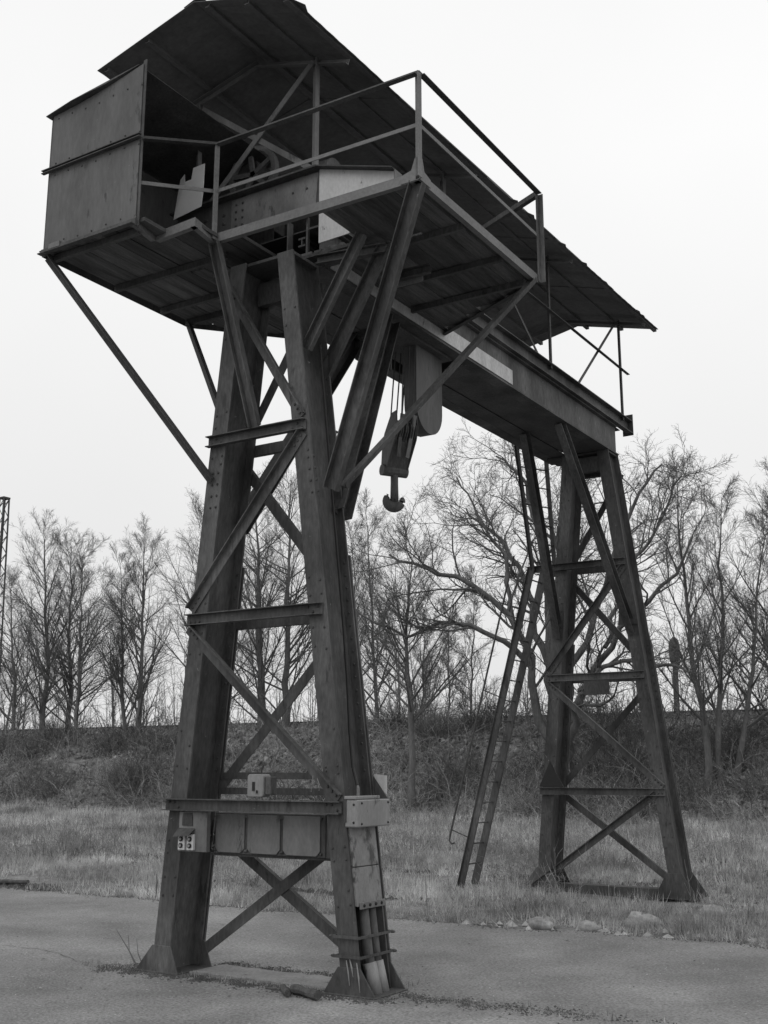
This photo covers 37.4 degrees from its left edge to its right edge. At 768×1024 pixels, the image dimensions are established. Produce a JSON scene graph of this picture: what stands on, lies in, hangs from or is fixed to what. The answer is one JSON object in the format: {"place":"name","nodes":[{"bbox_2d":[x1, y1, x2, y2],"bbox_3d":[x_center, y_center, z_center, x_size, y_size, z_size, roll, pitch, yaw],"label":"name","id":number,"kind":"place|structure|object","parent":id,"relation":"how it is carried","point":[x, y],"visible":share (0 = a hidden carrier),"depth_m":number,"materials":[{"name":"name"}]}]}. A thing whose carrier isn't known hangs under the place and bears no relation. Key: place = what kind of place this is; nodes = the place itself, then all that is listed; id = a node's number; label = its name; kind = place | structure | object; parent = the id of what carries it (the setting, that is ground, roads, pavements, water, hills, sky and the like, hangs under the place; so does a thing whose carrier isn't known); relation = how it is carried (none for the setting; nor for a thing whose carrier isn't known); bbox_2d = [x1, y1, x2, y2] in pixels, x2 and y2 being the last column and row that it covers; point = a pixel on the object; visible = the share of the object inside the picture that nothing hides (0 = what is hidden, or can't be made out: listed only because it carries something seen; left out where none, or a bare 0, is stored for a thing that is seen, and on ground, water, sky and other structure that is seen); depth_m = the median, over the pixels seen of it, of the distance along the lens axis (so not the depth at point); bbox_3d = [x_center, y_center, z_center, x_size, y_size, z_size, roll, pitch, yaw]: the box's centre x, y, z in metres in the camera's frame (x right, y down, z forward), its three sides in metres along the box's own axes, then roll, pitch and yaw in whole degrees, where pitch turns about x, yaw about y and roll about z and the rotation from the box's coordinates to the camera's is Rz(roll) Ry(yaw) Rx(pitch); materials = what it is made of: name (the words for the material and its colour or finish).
{"place":"outdoors","nodes":[
{"label":"outdoors","id":0,"kind":"place"},
{"bbox_2d":[0,887,767,1023],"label":"asphalt yard","id":1,"kind":"structure","parent":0,"point":[708,1001],"depth_m":9.14,"materials":[{"name":"grey asphalt"}]},
{"bbox_2d":[116,929,140,966],"bbox_3d":[-2.082,3.634,9.419,0.315,0.305,0.108,-8,-15,31],"label":"dead weed","id":2,"kind":"object","parent":1,"relation":"on","point":[129,950],"visible":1,"depth_m":9.39,"materials":[{"name":"grey plant"}]},
{"bbox_2d":[189,964,331,989],"bbox_3d":[-0.886,3.668,8.947,1.340,0.022,0.456,-8,-15,31],"label":"concrete footing","id":3,"kind":"object","parent":1,"relation":"on","point":[276,977],"visible":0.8,"depth_m":8.95,"materials":[{"name":"grey concrete"}]},
{"bbox_2d":[265,987,288,989],"bbox_3d":[-0.768,3.547,8.433,0.263,0.021,0.018,-6,-14,25],"label":"stick","id":4,"kind":"object","parent":1,"relation":"on","point":[272,988],"visible":0.53,"depth_m":8.46,"materials":[{"name":"grey wood"}]},
{"bbox_2d":[280,984,289,996],"bbox_3d":[-0.719,3.493,8.274,0.052,0.060,0.227,3,-13,-13],"label":"wood offcut","id":5,"kind":"object","parent":1,"relation":"on","point":[285,990],"visible":1,"depth_m":8.21,"materials":[{"name":"grey wood"}]},
{"bbox_2d":[289,984,321,999],"bbox_3d":[-0.568,3.464,8.185,0.076,0.084,0.355,9,-15,-33],"label":"wood offcut","id":6,"kind":"object","parent":1,"relation":"on","point":[309,993],"visible":0.99,"depth_m":8.14,"materials":[{"name":"grey wood"}]},
{"bbox_2d":[0,923,631,1023],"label":"asphalt cracks","id":7,"kind":"object","parent":1,"relation":"attached to","point":[219,923],"visible":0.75,"depth_m":10.12,"materials":[{"name":"grey asphalt"}]},
{"bbox_2d":[4,884,664,1023],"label":"crack weeds","id":8,"kind":"object","parent":1,"relation":"on","point":[213,976],"visible":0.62,"depth_m":8.67,"materials":[{"name":"grey plant"}]},
{"bbox_2d":[4,892,695,1017],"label":"blown leaves","id":9,"kind":"object","parent":1,"relation":"on","point":[80,987],"visible":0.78,"depth_m":9.35,"materials":[{"name":"grey plant"}]},
{"bbox_2d":[37,0,707,999],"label":"gantry crane","id":10,"kind":"object","parent":1,"relation":"on","point":[247,176],"visible":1,"depth_m":10.38,"materials":[{"name":"metal"}]},
{"bbox_2d":[379,346,417,512],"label":"hook block","id":11,"kind":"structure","parent":10,"relation":"hanging from","point":[398,451],"depth_m":11.71,"materials":[{"name":"metal"}]},
{"bbox_2d":[0,893,752,1023],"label":"pebbles","id":12,"kind":"object","parent":1,"relation":"on","point":[333,961],"visible":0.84,"depth_m":9.30,"materials":[{"name":"grey stone"}]},
{"bbox_2d":[91,961,676,1023],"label":"loose dirt","id":13,"kind":"structure","parent":1,"relation":"on","point":[151,975],"depth_m":8.44,"materials":[{"name":"soil"}]},
{"bbox_2d":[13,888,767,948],"bbox_3d":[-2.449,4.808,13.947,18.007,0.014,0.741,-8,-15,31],"label":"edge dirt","id":14,"kind":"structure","parent":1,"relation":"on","point":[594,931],"depth_m":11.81,"materials":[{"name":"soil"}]},
{"bbox_2d":[0,782,767,874],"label":"dry grass","id":15,"kind":"structure","parent":0,"point":[54,813],"depth_m":25.82,"materials":[{"name":"grey plant"}]},
{"bbox_2d":[0,716,767,947],"bbox_3d":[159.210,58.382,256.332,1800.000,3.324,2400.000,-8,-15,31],"label":"field","id":16,"kind":"structure","parent":0,"point":[73,764],"depth_m":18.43,"materials":[{"name":"plant"}]},
{"bbox_2d":[0,496,10,673],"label":"lattice mast","id":17,"kind":"object","parent":16,"relation":"on","point":[4,503],"visible":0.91,"depth_m":72.68,"materials":[{"name":"metal"}]},
{"bbox_2d":[0,879,29,883],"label":"branch","id":18,"kind":"object","parent":16,"relation":"on","point":[8,881],"visible":1,"depth_m":15.95,"materials":[{"name":"grey wood"}]},
{"bbox_2d":[0,564,63,729],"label":"bare tree","id":19,"kind":"object","parent":16,"relation":"on","point":[14,698],"visible":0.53,"depth_m":59.76,"materials":[{"name":"grey plant"}]},
{"bbox_2d":[1,527,109,729],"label":"bare tree","id":20,"kind":"object","parent":16,"relation":"on","point":[66,674],"visible":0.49,"depth_m":51.02,"materials":[{"name":"grey plant"}]},
{"bbox_2d":[0,508,112,736],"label":"bare tree","id":21,"kind":"object","parent":16,"relation":"on","point":[44,700],"visible":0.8,"depth_m":50.73,"materials":[{"name":"grey plant"}]},
{"bbox_2d":[0,812,133,861],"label":"dry grass","id":22,"kind":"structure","parent":16,"relation":"on","point":[64,840],"depth_m":20.62,"materials":[{"name":"grey plant"}]},
{"bbox_2d":[4,528,157,739],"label":"bare tree","id":23,"kind":"object","parent":16,"relation":"on","point":[79,672],"visible":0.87,"depth_m":48.49,"materials":[{"name":"grey plant"}]},
{"bbox_2d":[78,540,156,737],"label":"bare tree","id":24,"kind":"object","parent":16,"relation":"on","point":[121,694],"visible":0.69,"depth_m":47.12,"materials":[{"name":"grey plant"}]},
{"bbox_2d":[122,888,135,896],"bbox_3d":[-3.305,4.969,14.709,0.223,0.171,0.120,-8,-15,31],"label":"rock","id":25,"kind":"object","parent":16,"relation":"on","point":[130,892],"visible":0.65,"depth_m":14.68,"materials":[{"name":"grey stone"}]},
{"bbox_2d":[75,512,186,736],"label":"bare tree","id":26,"kind":"object","parent":16,"relation":"on","point":[149,672],"visible":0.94,"depth_m":47.19,"materials":[{"name":"grey plant"}]},
{"bbox_2d":[147,874,157,896],"bbox_3d":[-2.991,4.822,14.641,0.177,0.301,0.018,-8,-15,31],"label":"dead stalk","id":27,"kind":"object","parent":16,"relation":"on","point":[156,885],"visible":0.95,"depth_m":14.61,"materials":[{"name":"grey plant"}]},
{"bbox_2d":[133,484,312,712],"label":"bare tree","id":28,"kind":"object","parent":16,"relation":"on","point":[193,557],"visible":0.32,"depth_m":51.52,"materials":[{"name":"grey plant"}]},
{"bbox_2d":[157,470,307,731],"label":"bare tree","id":29,"kind":"object","parent":16,"relation":"on","point":[260,644],"visible":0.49,"depth_m":44.25,"materials":[{"name":"grey plant"}]},
{"bbox_2d":[152,461,369,726],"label":"bare tree","id":30,"kind":"object","parent":16,"relation":"on","point":[302,652],"visible":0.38,"depth_m":44.63,"materials":[{"name":"grey plant"}]},
{"bbox_2d":[308,516,412,699],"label":"bare tree","id":31,"kind":"object","parent":16,"relation":"on","point":[354,537],"visible":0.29,"depth_m":50.12,"materials":[{"name":"grey plant"}]},
{"bbox_2d":[0,679,767,822],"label":"slope bush","id":32,"kind":"object","parent":16,"relation":"on","point":[136,781],"visible":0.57,"depth_m":34.27,"materials":[{"name":"grey plant"}]},
{"bbox_2d":[0,672,767,829],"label":"bramble thicket","id":33,"kind":"object","parent":16,"relation":"on","point":[484,744],"visible":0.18,"depth_m":37.52,"materials":[{"name":"plant"}]},
{"bbox_2d":[0,796,767,898],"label":"field brush","id":34,"kind":"object","parent":16,"relation":"on","point":[522,869],"visible":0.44,"depth_m":20.77,"materials":[{"name":"grey plant"}]},
{"bbox_2d":[0,697,767,825],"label":"pale scrub","id":35,"kind":"object","parent":16,"relation":"on","point":[637,816],"visible":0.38,"depth_m":32.58,"materials":[{"name":"grey plant"}]},
{"bbox_2d":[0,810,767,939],"bbox_3d":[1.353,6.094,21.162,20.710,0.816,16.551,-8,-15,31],"label":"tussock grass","id":36,"kind":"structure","parent":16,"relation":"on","point":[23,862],"depth_m":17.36,"materials":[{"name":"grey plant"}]},
{"bbox_2d":[0,586,767,736],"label":"crest scrub","id":37,"kind":"object","parent":16,"relation":"on","point":[161,716],"visible":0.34,"depth_m":45.92,"materials":[{"name":"grey plant"}]},
{"bbox_2d":[0,706,767,818],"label":"embankment grass","id":38,"kind":"structure","parent":16,"relation":"on","point":[260,747],"depth_m":38.42,"materials":[{"name":"grey plant"}]},
{"bbox_2d":[348,489,419,717],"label":"bare tree","id":39,"kind":"object","parent":16,"relation":"on","point":[369,574],"visible":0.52,"depth_m":47.13,"materials":[{"name":"grey plant"}]},
{"bbox_2d":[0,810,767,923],"bbox_3d":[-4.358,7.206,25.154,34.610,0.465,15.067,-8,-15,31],"label":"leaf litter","id":40,"kind":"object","parent":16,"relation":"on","point":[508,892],"visible":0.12,"depth_m":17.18,"materials":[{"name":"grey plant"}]},
{"bbox_2d":[0,622,767,729],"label":"thicket","id":41,"kind":"object","parent":16,"relation":"on","point":[25,699],"visible":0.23,"depth_m":71.97,"materials":[{"name":"grey plant"}]},
{"bbox_2d":[0,826,767,899],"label":"soil clods","id":42,"kind":"object","parent":16,"relation":"on","point":[9,886],"visible":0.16,"depth_m":16.05,"materials":[{"name":"soil"}]},
{"bbox_2d":[6,795,767,925],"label":"dead stalks","id":43,"kind":"object","parent":16,"relation":"on","point":[555,857],"visible":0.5,"depth_m":18.48,"materials":[{"name":"grey plant"}]},
{"bbox_2d":[13,709,764,731],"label":"railway rail","id":44,"kind":"object","parent":16,"relation":"on","point":[454,718],"visible":0.17,"depth_m":44.04,"materials":[{"name":"metal"}]},
{"bbox_2d":[350,511,490,809],"bbox_3d":[0.540,4.540,33.521,5.013,9.085,4.746,-4,-13,17],"label":"bare tree","id":45,"kind":"object","parent":16,"relation":"on","point":[412,718],"visible":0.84,"depth_m":33.39,"materials":[{"name":"grey plant"}]},
{"bbox_2d":[410,587,440,714],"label":"bare tree","id":46,"kind":"object","parent":16,"relation":"on","point":[428,695],"visible":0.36,"depth_m":46.41,"materials":[{"name":"grey plant"}]},
{"bbox_2d":[432,599,473,713],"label":"bare tree","id":47,"kind":"object","parent":16,"relation":"on","point":[448,672],"visible":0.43,"depth_m":43.42,"materials":[{"name":"grey plant"}]},
{"bbox_2d":[436,562,511,713],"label":"bare tree","id":48,"kind":"object","parent":16,"relation":"on","point":[476,605],"visible":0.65,"depth_m":44.30,"materials":[{"name":"grey plant"}]},
{"bbox_2d":[298,418,736,782],"bbox_3d":[4.473,1.987,34.180,13.394,13.540,9.809,-8,-15,31],"label":"bare oak","id":49,"kind":"object","parent":16,"relation":"on","point":[545,647],"visible":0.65,"depth_m":33.29,"materials":[{"name":"grey plant"}]},
{"bbox_2d":[528,915,554,930],"bbox_3d":[1.663,4.304,11.825,0.300,0.199,0.230,-8,-15,31],"label":"rock","id":50,"kind":"object","parent":16,"relation":"on","point":[543,922],"visible":0.71,"depth_m":11.76,"materials":[{"name":"grey stone"}]},
{"bbox_2d":[577,920,600,931],"bbox_3d":[2.101,4.267,11.624,0.253,0.172,0.179,-3,-13,13],"label":"rock","id":51,"kind":"object","parent":16,"relation":"on","point":[587,925],"visible":0.64,"depth_m":11.57,"materials":[{"name":"grey stone"}]},
{"bbox_2d":[443,918,761,941],"bbox_3d":[2.411,4.227,11.477,3.965,0.057,0.724,-8,-15,31],"label":"rubble","id":52,"kind":"object","parent":16,"relation":"on","point":[509,923],"visible":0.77,"depth_m":11.55,"materials":[{"name":"grey stone"}]},
{"bbox_2d":[623,911,662,927],"bbox_3d":[2.739,4.338,11.971,0.434,0.263,0.262,-8,-15,31],"label":"rock","id":53,"kind":"object","parent":16,"relation":"on","point":[638,918],"visible":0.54,"depth_m":11.91,"materials":[{"name":"grey stone"}]},
{"bbox_2d":[669,637,679,710],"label":"signal post","id":54,"kind":"object","parent":16,"relation":"on","point":[677,689],"visible":0.3,"depth_m":40.66,"materials":[{"name":"metal"}]},
{"bbox_2d":[628,444,767,792],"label":"bare tree","id":55,"kind":"object","parent":16,"relation":"on","point":[702,700],"visible":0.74,"depth_m":30.53,"materials":[{"name":"grey plant"}]},
{"bbox_2d":[695,904,729,916],"bbox_3d":[3.767,4.584,12.952,0.418,0.205,0.184,-8,-15,31],"label":"rock","id":56,"kind":"object","parent":16,"relation":"on","point":[717,909],"visible":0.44,"depth_m":12.91,"materials":[{"name":"grey stone"}]},
{"bbox_2d":[671,472,767,785],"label":"bare tree","id":57,"kind":"object","parent":16,"relation":"on","point":[719,729],"visible":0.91,"depth_m":30.28,"materials":[{"name":"grey plant"}]},
{"bbox_2d":[683,483,767,776],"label":"bare tree","id":58,"kind":"object","parent":16,"relation":"on","point":[746,726],"visible":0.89,"depth_m":30.39,"materials":[{"name":"grey plant"}]},
{"bbox_2d":[683,457,767,723],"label":"bare tree","id":59,"kind":"object","parent":16,"relation":"on","point":[763,639],"visible":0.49,"depth_m":31.64,"materials":[{"name":"grey plant"}]},
{"bbox_2d":[0,0,767,729],"label":"sky","id":60,"kind":"structure","parent":0,"point":[640,127],"materials":[{"name":"white"}]}
]}

